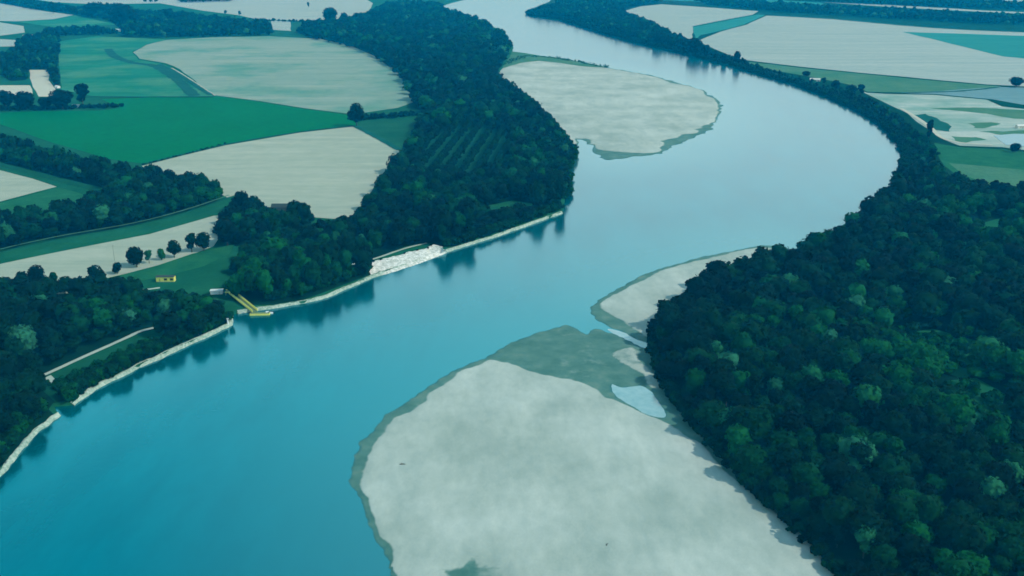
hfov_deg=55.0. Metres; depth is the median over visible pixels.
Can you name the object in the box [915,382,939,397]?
willow tree
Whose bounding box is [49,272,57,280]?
poplar tree
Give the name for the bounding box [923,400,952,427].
broadleaf tree
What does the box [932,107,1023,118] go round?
meadow
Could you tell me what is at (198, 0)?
woodland
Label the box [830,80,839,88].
broadleaf tree
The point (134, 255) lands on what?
broadleaf tree
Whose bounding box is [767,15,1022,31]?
field margin
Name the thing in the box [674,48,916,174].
undergrowth
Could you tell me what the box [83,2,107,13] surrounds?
broadleaf tree
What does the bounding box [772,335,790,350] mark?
willow tree
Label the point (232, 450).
river
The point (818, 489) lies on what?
broadleaf tree
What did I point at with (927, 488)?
poplar tree
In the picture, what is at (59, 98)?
broadleaf tree
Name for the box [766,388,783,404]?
willow tree
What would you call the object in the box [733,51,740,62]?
broadleaf tree
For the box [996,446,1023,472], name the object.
broadleaf tree
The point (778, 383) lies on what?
willow tree
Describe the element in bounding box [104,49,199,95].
field margin
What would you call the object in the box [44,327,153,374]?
path
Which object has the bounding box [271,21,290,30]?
field
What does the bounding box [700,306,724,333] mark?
broadleaf tree
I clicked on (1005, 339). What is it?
broadleaf tree
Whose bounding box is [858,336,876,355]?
willow tree
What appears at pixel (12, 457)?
embankment
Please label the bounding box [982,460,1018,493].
willow tree
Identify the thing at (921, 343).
broadleaf tree
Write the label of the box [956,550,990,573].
willow tree
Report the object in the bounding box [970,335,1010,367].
broadleaf tree
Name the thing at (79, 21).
field
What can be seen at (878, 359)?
broadleaf tree
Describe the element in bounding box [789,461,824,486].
broadleaf tree
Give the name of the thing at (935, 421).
willow tree
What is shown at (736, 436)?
broadleaf tree
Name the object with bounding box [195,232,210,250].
broadleaf tree
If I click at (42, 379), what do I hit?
broadleaf tree
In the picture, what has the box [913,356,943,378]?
broadleaf tree
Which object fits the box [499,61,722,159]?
sandbar
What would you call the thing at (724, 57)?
willow tree
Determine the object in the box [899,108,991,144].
path
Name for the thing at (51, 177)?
field
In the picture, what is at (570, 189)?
undergrowth
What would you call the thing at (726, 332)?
broadleaf tree
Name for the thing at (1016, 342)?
broadleaf tree
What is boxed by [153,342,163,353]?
willow tree
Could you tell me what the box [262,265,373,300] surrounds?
undergrowth
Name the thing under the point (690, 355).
broadleaf tree
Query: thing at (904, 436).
broadleaf tree
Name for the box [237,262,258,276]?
broadleaf tree
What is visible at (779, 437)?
willow tree
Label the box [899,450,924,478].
broadleaf tree
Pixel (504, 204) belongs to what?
clearing
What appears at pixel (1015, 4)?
woodland
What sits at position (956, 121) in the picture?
field
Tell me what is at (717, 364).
willow tree
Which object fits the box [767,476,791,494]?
broadleaf tree
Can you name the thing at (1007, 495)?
willow tree
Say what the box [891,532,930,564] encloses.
broadleaf tree
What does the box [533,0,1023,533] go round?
ground
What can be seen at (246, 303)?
gangway
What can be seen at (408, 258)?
revetment
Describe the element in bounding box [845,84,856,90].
broadleaf tree
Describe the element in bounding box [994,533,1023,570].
tree
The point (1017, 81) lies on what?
broadleaf tree
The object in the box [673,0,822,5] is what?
field
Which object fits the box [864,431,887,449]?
broadleaf tree
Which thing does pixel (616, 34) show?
undergrowth
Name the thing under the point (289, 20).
hedge
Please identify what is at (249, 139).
field margin
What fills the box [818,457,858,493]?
broadleaf tree
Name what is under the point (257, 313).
pontoon
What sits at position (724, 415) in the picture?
broadleaf tree
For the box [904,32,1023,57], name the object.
field
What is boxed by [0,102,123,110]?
hedge
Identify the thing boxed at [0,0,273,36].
woodland
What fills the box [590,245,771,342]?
sandbar
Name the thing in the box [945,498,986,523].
broadleaf tree
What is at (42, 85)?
field
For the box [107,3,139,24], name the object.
broadleaf tree
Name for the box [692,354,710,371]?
poplar tree
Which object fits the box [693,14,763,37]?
field
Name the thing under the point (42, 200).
meadow
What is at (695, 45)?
broadleaf tree
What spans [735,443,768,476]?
willow tree
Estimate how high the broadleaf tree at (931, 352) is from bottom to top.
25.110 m
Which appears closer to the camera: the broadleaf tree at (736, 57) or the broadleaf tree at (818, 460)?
the broadleaf tree at (818, 460)
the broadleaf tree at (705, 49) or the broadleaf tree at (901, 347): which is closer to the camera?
the broadleaf tree at (901, 347)
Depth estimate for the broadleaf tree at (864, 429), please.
558.16 m
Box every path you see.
[1,195,228,248]
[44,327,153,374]
[352,243,426,264]
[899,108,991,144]
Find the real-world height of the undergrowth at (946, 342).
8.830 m
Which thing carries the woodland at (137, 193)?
on the forest floor at (70, 230)
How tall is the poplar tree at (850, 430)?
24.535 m
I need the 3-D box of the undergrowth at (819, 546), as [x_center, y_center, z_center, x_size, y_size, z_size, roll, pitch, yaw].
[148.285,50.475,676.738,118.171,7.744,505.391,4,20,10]
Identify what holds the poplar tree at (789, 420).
on the forest floor at (847, 549)
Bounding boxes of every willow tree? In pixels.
[37,97,51,108]
[57,276,71,291]
[105,362,119,376]
[111,350,130,369]
[112,262,121,273]
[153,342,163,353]
[157,248,165,259]
[177,309,190,327]
[418,95,429,104]
[653,360,676,378]
[710,359,734,372]
[712,52,717,57]
[721,54,726,60]
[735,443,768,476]
[748,439,766,447]
[765,377,785,393]
[765,427,799,464]
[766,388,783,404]
[768,345,781,352]
[771,492,789,509]
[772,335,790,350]
[778,393,795,403]
[801,364,824,386]
[802,71,810,75]
[832,412,858,423]
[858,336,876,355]
[867,543,900,570]
[868,448,887,470]
[888,360,901,368]
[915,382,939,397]
[922,474,948,494]
[926,412,955,431]
[938,384,963,394]
[944,275,957,283]
[949,521,987,555]
[951,422,963,436]
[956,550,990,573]
[968,520,1000,558]
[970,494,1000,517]
[972,420,985,431]
[979,476,1008,498]
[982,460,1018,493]
[986,296,1005,306]
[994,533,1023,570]
[996,491,1020,507]
[1000,459,1023,485]
[1003,377,1023,389]
[1010,143,1020,151]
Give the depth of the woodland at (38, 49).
2292.27 m
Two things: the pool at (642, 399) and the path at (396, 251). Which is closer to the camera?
the pool at (642, 399)
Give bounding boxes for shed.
[210,289,222,294]
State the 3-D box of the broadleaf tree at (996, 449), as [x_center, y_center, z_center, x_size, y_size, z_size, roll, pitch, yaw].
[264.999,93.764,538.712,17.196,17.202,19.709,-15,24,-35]
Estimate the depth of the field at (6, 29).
3104.75 m
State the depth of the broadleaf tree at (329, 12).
3315.82 m
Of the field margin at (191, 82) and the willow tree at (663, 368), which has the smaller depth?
the willow tree at (663, 368)
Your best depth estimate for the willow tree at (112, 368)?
654.49 m
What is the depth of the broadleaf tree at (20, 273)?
812.42 m
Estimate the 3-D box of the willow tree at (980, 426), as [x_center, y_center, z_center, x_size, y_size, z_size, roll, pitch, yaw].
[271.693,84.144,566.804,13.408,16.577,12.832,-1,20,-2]
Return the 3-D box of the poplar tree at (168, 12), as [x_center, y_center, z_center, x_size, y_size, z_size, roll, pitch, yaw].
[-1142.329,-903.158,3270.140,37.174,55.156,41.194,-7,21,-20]
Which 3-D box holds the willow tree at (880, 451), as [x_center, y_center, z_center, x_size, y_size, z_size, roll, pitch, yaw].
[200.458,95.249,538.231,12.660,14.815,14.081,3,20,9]
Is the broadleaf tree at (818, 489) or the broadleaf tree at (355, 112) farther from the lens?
the broadleaf tree at (355, 112)
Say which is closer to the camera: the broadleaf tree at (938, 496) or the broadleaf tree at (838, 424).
the broadleaf tree at (938, 496)
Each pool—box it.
[608,329,647,347]
[611,384,665,417]
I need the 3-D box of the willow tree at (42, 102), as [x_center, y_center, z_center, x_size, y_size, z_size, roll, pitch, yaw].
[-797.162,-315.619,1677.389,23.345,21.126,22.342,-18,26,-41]
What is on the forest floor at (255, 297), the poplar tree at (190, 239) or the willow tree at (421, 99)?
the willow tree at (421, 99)
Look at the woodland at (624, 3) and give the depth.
4124.74 m
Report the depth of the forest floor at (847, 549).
587.17 m
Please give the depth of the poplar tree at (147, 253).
883.06 m
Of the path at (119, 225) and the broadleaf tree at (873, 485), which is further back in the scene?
the path at (119, 225)
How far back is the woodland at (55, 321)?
729.88 m
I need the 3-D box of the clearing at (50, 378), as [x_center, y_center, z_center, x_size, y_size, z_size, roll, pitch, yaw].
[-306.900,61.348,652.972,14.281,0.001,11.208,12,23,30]
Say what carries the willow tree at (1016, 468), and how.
on the forest floor at (847, 549)
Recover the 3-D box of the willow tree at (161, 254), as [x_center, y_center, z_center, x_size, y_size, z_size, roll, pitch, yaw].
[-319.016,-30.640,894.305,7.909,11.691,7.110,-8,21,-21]
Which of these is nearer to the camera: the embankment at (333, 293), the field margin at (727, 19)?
the embankment at (333, 293)
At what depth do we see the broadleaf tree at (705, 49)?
2377.19 m
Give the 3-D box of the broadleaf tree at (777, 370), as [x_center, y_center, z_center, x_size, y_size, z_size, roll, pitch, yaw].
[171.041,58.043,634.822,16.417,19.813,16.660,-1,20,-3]
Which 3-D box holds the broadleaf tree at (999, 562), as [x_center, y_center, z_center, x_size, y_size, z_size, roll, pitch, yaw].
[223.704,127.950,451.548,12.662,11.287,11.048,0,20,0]
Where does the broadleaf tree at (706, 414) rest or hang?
on the forest floor at (847, 549)
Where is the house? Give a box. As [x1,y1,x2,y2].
[271,203,287,210]
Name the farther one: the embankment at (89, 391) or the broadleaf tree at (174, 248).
the broadleaf tree at (174, 248)
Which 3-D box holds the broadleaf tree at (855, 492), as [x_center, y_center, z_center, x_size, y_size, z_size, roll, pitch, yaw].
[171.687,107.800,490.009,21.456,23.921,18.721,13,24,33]
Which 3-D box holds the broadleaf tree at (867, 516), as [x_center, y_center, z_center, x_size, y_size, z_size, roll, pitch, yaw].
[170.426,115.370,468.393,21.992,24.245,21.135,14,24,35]
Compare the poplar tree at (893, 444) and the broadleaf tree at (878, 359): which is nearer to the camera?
the poplar tree at (893, 444)
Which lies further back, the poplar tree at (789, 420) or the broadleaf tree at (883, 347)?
the broadleaf tree at (883, 347)
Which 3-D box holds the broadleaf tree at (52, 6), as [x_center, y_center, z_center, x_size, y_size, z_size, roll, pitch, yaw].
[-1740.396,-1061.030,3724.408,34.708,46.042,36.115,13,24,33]
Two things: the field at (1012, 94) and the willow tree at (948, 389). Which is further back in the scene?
the field at (1012, 94)
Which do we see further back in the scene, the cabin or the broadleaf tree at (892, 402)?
the cabin
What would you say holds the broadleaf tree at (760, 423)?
on the forest floor at (847, 549)
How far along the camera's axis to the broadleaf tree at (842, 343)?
665.09 m
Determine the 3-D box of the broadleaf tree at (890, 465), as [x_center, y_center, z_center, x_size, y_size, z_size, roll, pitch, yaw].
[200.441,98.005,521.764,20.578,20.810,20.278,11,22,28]
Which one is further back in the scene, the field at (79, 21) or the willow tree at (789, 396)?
the field at (79, 21)
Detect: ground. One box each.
[0,0,574,469]
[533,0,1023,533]
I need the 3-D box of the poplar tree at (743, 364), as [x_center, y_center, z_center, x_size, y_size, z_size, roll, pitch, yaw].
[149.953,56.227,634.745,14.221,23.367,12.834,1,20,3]
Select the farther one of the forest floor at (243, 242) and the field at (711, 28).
the field at (711, 28)
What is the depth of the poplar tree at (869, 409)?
574.56 m
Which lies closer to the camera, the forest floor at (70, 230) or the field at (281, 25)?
the forest floor at (70, 230)
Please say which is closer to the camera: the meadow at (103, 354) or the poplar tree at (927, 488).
the poplar tree at (927, 488)
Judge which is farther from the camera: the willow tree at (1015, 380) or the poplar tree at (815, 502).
the willow tree at (1015, 380)
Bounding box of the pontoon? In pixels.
[250,312,269,315]
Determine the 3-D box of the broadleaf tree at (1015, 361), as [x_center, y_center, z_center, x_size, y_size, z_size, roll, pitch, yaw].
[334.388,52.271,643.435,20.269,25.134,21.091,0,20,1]
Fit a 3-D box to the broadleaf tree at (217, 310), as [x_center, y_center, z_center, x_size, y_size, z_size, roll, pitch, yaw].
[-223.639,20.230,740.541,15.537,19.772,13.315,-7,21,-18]
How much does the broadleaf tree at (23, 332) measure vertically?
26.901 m
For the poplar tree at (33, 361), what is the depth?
632.58 m
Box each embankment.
[0,412,60,475]
[71,318,232,404]
[237,211,562,313]
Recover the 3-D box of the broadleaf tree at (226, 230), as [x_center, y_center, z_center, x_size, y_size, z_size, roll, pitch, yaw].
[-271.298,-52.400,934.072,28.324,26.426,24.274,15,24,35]
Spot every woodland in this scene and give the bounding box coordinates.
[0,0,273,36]
[0,29,60,84]
[0,133,223,246]
[0,273,225,454]
[43,24,118,35]
[180,0,229,1]
[212,190,314,243]
[225,0,576,296]
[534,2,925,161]
[554,0,659,7]
[647,155,1023,575]
[694,0,1023,24]
[799,0,1023,9]
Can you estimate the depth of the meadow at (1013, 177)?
1222.14 m
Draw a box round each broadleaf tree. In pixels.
[0,90,14,105]
[4,277,12,284]
[7,324,37,349]
[7,389,41,416]
[12,91,34,107]
[13,368,44,390]
[15,271,27,276]
[27,264,45,280]
[31,370,48,392]
[46,89,73,108]
[48,2,57,13]
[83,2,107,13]
[87,264,104,277]
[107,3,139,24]
[125,246,143,266]
[166,240,180,257]
[187,310,206,334]
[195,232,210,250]
[206,302,224,320]
[213,218,238,245]
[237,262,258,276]
[322,7,337,18]
[346,102,364,125]
[657,308,685,331]
[682,346,716,373]
[686,38,703,52]
[691,400,726,429]
[700,44,710,55]
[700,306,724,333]
[715,320,741,351]
[717,406,731,422]
[724,423,753,454]
[731,370,751,394]
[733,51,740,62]
[735,406,776,442]
[740,319,770,346]
[761,299,786,323]
[765,363,788,385]
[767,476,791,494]
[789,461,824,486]
[803,449,822,462]
[806,359,829,370]
[807,399,834,431]
[807,481,832,500]
[810,457,830,470]
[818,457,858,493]
[818,493,859,539]
[823,369,849,385]
[827,415,857,436]
[829,335,858,351]
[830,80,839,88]
[832,348,860,380]
[835,480,877,515]
[836,434,878,471]
[837,393,859,417]
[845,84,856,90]
[845,505,892,545]
[849,361,884,383]
[851,384,884,418]
[856,426,868,437]
[858,200,872,214]
[858,372,892,394]
[860,483,886,511]
[862,353,890,367]
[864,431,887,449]
[869,484,883,495]
[871,339,895,361]
[871,452,910,477]
[880,393,901,410]
[883,492,921,535]
[887,363,917,392]
[887,485,923,498]
[889,339,912,361]
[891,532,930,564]
[893,429,913,452]
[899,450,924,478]
[900,519,935,543]
[902,338,938,358]
[910,367,936,385]
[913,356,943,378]
[913,493,946,529]
[918,346,946,374]
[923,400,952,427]
[927,494,943,503]
[935,392,975,426]
[938,554,981,575]
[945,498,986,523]
[952,477,982,501]
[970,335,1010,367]
[971,449,998,471]
[976,179,988,183]
[981,343,1008,370]
[981,409,1011,436]
[988,554,1012,574]
[989,444,1006,457]
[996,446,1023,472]
[997,331,1023,348]
[1005,349,1023,378]
[1009,77,1023,86]
[1009,335,1023,351]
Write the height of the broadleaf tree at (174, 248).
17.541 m
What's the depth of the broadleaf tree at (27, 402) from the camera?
590.43 m
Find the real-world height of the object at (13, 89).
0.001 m
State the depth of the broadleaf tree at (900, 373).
620.86 m
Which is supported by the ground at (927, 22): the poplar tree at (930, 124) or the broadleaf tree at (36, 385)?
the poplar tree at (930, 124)
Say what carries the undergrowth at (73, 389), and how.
on the forest floor at (86, 347)
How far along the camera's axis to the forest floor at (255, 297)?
924.71 m
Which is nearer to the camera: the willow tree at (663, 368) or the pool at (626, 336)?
the willow tree at (663, 368)
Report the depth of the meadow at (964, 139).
1426.21 m
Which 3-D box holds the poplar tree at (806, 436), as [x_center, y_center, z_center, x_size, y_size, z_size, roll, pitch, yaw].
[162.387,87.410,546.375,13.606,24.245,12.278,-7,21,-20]
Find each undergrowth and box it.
[0,398,45,464]
[56,311,233,401]
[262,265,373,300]
[441,199,564,246]
[502,55,608,67]
[523,92,578,198]
[525,8,680,50]
[644,266,855,575]
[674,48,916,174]
[898,325,984,367]
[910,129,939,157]
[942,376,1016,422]
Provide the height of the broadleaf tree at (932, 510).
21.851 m
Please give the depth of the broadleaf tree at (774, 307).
729.35 m
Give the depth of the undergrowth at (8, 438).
572.47 m
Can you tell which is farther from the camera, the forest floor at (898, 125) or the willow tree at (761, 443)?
the forest floor at (898, 125)
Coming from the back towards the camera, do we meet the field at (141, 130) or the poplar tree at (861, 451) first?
the field at (141, 130)
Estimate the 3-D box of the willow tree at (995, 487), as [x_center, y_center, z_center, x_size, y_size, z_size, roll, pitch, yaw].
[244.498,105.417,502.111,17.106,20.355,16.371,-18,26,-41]
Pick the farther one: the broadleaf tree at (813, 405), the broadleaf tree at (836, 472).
the broadleaf tree at (813, 405)
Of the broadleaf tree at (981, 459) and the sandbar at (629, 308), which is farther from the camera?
the sandbar at (629, 308)
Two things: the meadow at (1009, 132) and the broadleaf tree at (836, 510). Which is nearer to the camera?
the broadleaf tree at (836, 510)
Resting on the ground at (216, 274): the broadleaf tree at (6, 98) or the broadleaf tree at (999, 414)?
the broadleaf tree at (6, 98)
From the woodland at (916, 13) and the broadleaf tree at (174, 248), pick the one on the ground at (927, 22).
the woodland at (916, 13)
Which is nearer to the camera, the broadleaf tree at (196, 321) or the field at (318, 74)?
the broadleaf tree at (196, 321)
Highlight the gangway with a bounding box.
[228,291,257,311]
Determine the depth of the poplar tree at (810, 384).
607.97 m
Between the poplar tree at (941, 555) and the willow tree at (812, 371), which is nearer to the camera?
the poplar tree at (941, 555)
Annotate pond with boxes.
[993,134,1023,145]
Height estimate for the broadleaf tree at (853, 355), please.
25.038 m
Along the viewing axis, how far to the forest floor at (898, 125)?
1849.43 m
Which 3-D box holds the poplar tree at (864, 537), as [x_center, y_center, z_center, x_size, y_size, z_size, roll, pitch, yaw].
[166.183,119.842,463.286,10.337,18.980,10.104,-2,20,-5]
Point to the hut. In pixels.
(1019, 126)
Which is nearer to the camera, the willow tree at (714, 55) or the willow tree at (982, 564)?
the willow tree at (982, 564)
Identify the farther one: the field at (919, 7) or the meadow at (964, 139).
the field at (919, 7)
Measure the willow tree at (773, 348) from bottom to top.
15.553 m
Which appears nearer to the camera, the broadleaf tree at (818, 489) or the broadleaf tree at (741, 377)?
the broadleaf tree at (818, 489)
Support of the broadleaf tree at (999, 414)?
on the forest floor at (847, 549)
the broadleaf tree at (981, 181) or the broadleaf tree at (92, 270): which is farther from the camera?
the broadleaf tree at (981, 181)
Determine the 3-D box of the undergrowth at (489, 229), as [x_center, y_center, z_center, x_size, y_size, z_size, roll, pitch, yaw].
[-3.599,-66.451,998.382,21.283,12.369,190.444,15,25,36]
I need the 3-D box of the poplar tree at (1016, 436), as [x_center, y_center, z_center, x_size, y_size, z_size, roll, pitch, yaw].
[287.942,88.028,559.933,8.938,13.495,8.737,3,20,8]
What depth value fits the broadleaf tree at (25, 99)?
1658.85 m
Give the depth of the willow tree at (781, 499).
502.85 m
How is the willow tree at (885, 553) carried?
on the forest floor at (847, 549)
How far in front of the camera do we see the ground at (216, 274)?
1392.75 m
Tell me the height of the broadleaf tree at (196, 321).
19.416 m
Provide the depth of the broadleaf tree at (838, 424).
563.95 m
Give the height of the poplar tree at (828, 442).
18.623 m
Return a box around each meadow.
[0,188,82,222]
[44,330,164,401]
[425,118,510,172]
[503,52,609,67]
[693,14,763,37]
[749,62,1000,91]
[915,114,950,131]
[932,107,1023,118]
[934,143,1023,184]
[950,163,1023,185]
[952,136,985,142]
[968,122,998,127]
[982,130,1023,134]
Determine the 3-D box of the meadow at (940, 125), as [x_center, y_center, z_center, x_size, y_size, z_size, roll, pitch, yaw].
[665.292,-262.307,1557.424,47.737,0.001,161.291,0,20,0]
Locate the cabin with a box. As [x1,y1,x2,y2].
[155,275,175,281]
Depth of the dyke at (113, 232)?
974.42 m
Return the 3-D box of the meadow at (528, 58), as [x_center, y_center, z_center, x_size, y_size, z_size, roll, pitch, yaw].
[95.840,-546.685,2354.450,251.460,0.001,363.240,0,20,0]
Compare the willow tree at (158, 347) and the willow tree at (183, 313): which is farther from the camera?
the willow tree at (183, 313)
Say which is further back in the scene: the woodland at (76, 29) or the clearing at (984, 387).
the woodland at (76, 29)
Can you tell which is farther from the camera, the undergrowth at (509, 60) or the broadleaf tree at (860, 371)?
the undergrowth at (509, 60)
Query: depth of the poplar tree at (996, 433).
538.75 m
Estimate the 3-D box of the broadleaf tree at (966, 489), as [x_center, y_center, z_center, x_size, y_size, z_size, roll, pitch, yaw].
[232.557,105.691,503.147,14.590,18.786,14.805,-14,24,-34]
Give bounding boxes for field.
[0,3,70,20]
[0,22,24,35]
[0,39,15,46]
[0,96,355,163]
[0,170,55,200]
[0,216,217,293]
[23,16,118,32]
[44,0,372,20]
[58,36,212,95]
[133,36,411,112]
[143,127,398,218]
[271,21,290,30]
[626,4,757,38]
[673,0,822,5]
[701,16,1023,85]
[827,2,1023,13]
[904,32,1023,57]
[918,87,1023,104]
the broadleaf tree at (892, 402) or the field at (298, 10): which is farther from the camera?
the field at (298, 10)
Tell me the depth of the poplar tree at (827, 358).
638.37 m
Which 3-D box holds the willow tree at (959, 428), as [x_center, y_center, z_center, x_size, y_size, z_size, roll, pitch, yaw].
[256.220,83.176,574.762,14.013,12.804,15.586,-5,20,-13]
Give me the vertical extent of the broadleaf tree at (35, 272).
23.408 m
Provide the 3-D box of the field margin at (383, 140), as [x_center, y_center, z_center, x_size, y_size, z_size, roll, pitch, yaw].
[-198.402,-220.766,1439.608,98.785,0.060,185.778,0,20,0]
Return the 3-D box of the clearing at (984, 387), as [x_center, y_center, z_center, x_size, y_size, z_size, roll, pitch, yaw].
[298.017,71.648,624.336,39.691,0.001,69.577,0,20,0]
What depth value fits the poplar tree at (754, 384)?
608.81 m
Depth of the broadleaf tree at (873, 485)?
505.24 m
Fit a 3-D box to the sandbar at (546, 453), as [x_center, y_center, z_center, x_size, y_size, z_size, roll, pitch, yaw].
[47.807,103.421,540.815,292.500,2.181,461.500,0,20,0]
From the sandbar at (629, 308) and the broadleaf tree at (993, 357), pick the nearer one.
the broadleaf tree at (993, 357)
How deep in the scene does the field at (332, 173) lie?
1253.51 m
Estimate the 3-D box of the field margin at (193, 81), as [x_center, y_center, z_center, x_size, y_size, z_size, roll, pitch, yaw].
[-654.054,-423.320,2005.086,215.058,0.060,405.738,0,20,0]
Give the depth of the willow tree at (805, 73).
2064.95 m
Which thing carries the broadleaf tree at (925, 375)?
on the forest floor at (847, 549)
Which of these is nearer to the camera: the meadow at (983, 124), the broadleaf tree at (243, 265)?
the broadleaf tree at (243, 265)
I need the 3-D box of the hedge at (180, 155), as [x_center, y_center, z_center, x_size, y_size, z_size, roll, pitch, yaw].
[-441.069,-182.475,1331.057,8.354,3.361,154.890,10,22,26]
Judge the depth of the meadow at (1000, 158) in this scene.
1310.73 m
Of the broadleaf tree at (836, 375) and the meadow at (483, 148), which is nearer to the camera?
the broadleaf tree at (836, 375)
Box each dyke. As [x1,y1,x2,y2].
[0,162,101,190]
[0,195,234,259]
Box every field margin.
[86,96,213,96]
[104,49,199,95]
[146,125,355,162]
[157,64,211,94]
[171,68,215,95]
[353,126,401,149]
[694,13,762,26]
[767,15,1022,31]
[880,87,999,92]
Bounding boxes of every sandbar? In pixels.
[348,325,834,575]
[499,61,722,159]
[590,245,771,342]
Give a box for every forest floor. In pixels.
[0,158,223,250]
[0,294,226,466]
[2,59,59,84]
[229,218,310,245]
[239,32,561,304]
[546,14,925,162]
[655,180,1023,575]
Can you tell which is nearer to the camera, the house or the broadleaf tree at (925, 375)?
the broadleaf tree at (925, 375)
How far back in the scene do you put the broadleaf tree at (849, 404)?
586.67 m
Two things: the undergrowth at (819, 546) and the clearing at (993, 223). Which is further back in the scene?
the clearing at (993, 223)
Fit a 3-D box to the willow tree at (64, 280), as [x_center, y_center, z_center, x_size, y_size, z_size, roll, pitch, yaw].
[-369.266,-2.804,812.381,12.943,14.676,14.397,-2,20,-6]
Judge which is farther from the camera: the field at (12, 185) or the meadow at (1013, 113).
the meadow at (1013, 113)
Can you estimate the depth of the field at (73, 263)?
908.64 m
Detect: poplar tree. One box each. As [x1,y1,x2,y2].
[22,352,45,377]
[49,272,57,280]
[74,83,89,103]
[144,249,151,262]
[162,8,173,17]
[184,233,196,251]
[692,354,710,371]
[736,357,752,371]
[745,374,764,405]
[777,409,805,436]
[796,427,817,453]
[801,374,820,399]
[809,496,825,512]
[818,433,838,453]
[821,350,834,369]
[833,352,853,375]
[838,424,864,447]
[848,441,873,471]
[854,524,876,558]
[857,84,864,94]
[860,399,880,425]
[883,435,905,459]
[916,482,937,495]
[926,119,933,137]
[928,148,936,155]
[934,548,955,569]
[984,414,1001,427]
[984,420,1010,445]
[1010,430,1023,447]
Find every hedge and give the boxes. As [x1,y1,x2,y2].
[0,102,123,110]
[142,142,225,164]
[255,18,303,21]
[347,110,417,120]
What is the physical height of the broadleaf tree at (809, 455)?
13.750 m
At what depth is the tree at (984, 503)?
483.93 m
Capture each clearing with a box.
[46,375,53,382]
[108,244,233,279]
[489,200,532,209]
[907,329,988,377]
[949,378,1004,424]
[985,218,1012,226]
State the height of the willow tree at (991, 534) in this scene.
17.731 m
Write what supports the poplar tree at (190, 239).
on the field at (73, 263)
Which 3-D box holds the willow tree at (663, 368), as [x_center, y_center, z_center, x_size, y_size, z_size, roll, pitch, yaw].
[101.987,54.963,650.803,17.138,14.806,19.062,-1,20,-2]
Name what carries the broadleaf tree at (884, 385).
on the forest floor at (847, 549)
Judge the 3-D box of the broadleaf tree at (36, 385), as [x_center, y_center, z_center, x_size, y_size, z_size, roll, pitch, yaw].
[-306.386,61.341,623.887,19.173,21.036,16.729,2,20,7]
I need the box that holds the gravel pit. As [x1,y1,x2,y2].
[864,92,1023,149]
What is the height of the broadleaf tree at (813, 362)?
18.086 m
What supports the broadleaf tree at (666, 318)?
on the forest floor at (847, 549)
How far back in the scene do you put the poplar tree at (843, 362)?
631.36 m
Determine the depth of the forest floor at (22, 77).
2052.00 m
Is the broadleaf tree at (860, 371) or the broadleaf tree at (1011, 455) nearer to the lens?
the broadleaf tree at (1011, 455)
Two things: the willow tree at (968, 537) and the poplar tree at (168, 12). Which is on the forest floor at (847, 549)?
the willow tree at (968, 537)
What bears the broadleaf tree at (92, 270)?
on the ground at (216, 274)
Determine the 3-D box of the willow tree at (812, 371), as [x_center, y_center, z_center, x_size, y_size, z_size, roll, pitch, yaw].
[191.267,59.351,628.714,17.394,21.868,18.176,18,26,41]
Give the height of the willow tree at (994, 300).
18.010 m
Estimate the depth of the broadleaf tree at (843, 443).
529.42 m
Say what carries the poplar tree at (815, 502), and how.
on the forest floor at (847, 549)
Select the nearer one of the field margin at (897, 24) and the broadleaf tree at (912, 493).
the broadleaf tree at (912, 493)
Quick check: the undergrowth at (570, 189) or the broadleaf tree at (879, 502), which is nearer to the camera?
the broadleaf tree at (879, 502)
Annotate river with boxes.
[0,0,901,575]
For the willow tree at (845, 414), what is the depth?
577.92 m
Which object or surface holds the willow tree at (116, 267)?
on the field at (73, 263)
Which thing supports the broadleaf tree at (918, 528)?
on the forest floor at (847, 549)
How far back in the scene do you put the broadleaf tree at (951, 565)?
434.88 m
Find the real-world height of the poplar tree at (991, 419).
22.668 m
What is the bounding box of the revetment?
[370,244,445,274]
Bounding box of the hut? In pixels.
[1015,124,1023,127]
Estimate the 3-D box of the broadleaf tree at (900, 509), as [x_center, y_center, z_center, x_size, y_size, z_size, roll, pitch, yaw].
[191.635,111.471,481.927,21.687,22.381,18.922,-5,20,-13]
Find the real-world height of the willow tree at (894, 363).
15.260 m

